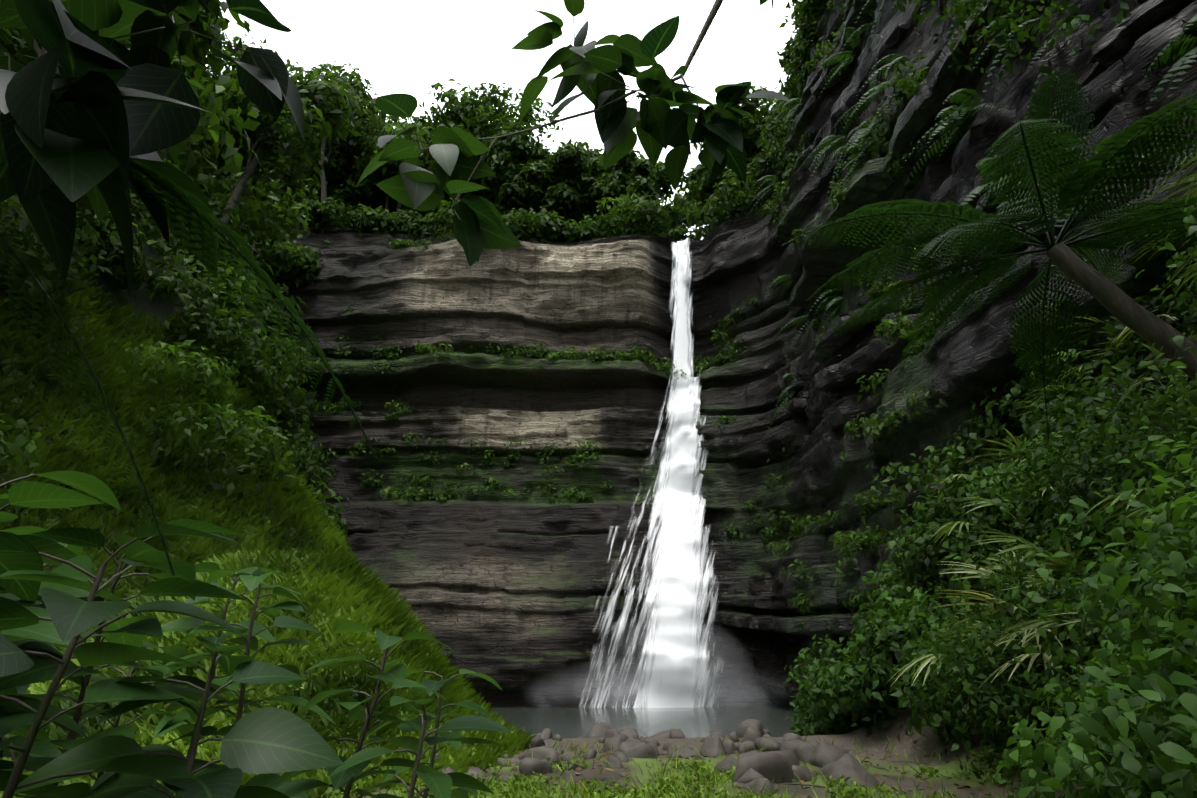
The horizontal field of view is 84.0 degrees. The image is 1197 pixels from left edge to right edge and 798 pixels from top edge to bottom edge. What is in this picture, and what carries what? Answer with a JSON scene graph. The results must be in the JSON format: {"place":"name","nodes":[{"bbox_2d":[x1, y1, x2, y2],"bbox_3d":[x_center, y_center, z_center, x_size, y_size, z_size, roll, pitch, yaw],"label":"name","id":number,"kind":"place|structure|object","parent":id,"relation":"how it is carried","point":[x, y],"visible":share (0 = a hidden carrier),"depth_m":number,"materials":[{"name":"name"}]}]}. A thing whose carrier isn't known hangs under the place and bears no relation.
{"place":"outdoors","nodes":[
{"label":"outdoors","id":0,"kind":"place"},
{"bbox_2d":[204,0,798,239],"label":"sky","id":1,"kind":"structure","parent":0,"point":[399,46],"materials":[{"name":"white"}]},
{"bbox_2d":[0,28,1161,797],"bbox_3d":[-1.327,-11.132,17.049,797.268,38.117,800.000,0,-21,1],"label":"terrain","id":2,"kind":"structure","parent":0,"point":[160,308],"depth_m":11.43,"materials":[{"name":"brown soil"}]},
{"bbox_2d":[0,222,1084,797],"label":"grass","id":3,"kind":"structure","parent":2,"relation":"on","point":[332,572],"depth_m":11.82,"materials":[{"name":"green plant"}]},
{"bbox_2d":[0,0,1168,685],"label":"hillside foliage","id":4,"kind":"object","parent":2,"relation":"on","point":[634,188],"visible":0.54,"depth_m":26.80,"materials":[{"name":"green plant"}]},
{"bbox_2d":[891,149,1196,693],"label":"shrub leaves","id":5,"kind":"object","parent":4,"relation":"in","point":[1056,565],"visible":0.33,"depth_m":8.55,"materials":[{"name":"green plant"}]},
{"bbox_2d":[0,0,1196,797],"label":"stems","id":6,"kind":"object","parent":2,"relation":"on","point":[1116,302],"visible":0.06,"depth_m":3.35,"materials":[{"name":"brown plant"}]},
{"bbox_2d":[0,471,511,797],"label":"leaves","id":7,"kind":"object","parent":6,"relation":"attached to","point":[266,743],"visible":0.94,"depth_m":2.65,"materials":[{"name":"green plant"}]},
{"bbox_2d":[0,0,793,292],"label":"leaves","id":8,"kind":"object","parent":6,"relation":"attached to","point":[118,105],"visible":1,"depth_m":2.12,"materials":[{"name":"green plant"}]},
{"bbox_2d":[0,0,1196,575],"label":"fern fronds","id":9,"kind":"object","parent":6,"relation":"attached to","point":[1096,172],"visible":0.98,"depth_m":6.47,"materials":[{"name":"green plant"}]},
{"bbox_2d":[226,617,1076,797],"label":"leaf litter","id":10,"kind":"object","parent":2,"relation":"on","point":[801,781],"visible":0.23,"depth_m":8.98,"materials":[{"name":"brown plant"}]},
{"bbox_2d":[434,719,878,795],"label":"rocks","id":11,"kind":"object","parent":2,"relation":"on","point":[766,765],"visible":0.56,"depth_m":9.89,"materials":[{"name":"stone"}]},
{"bbox_2d":[784,0,1196,797],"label":"shrubs","id":12,"kind":"object","parent":2,"relation":"on","point":[1120,712],"visible":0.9,"depth_m":8.31,"materials":[{"name":"green plant"}]},
{"bbox_2d":[576,238,728,707],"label":"waterfall water","id":13,"kind":"structure","parent":0,"point":[678,585],"depth_m":27.54,"materials":[{"name":"white liquid"}]},
{"bbox_2d":[527,615,786,713],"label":"water mist","id":14,"kind":"structure","parent":0,"point":[666,683],"depth_m":23.26,"materials":[{"name":"white liquid"}]},
{"bbox_2d":[487,704,828,738],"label":"pool water","id":15,"kind":"structure","parent":0,"point":[705,721],"depth_m":20.11,"materials":[{"name":"grey liquid"}]},
{"bbox_2d":[232,0,1196,711],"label":"cliff rock","id":16,"kind":"object","parent":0,"point":[506,592],"visible":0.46,"depth_m":28.27,"materials":[{"name":"grey stone"}]}
]}

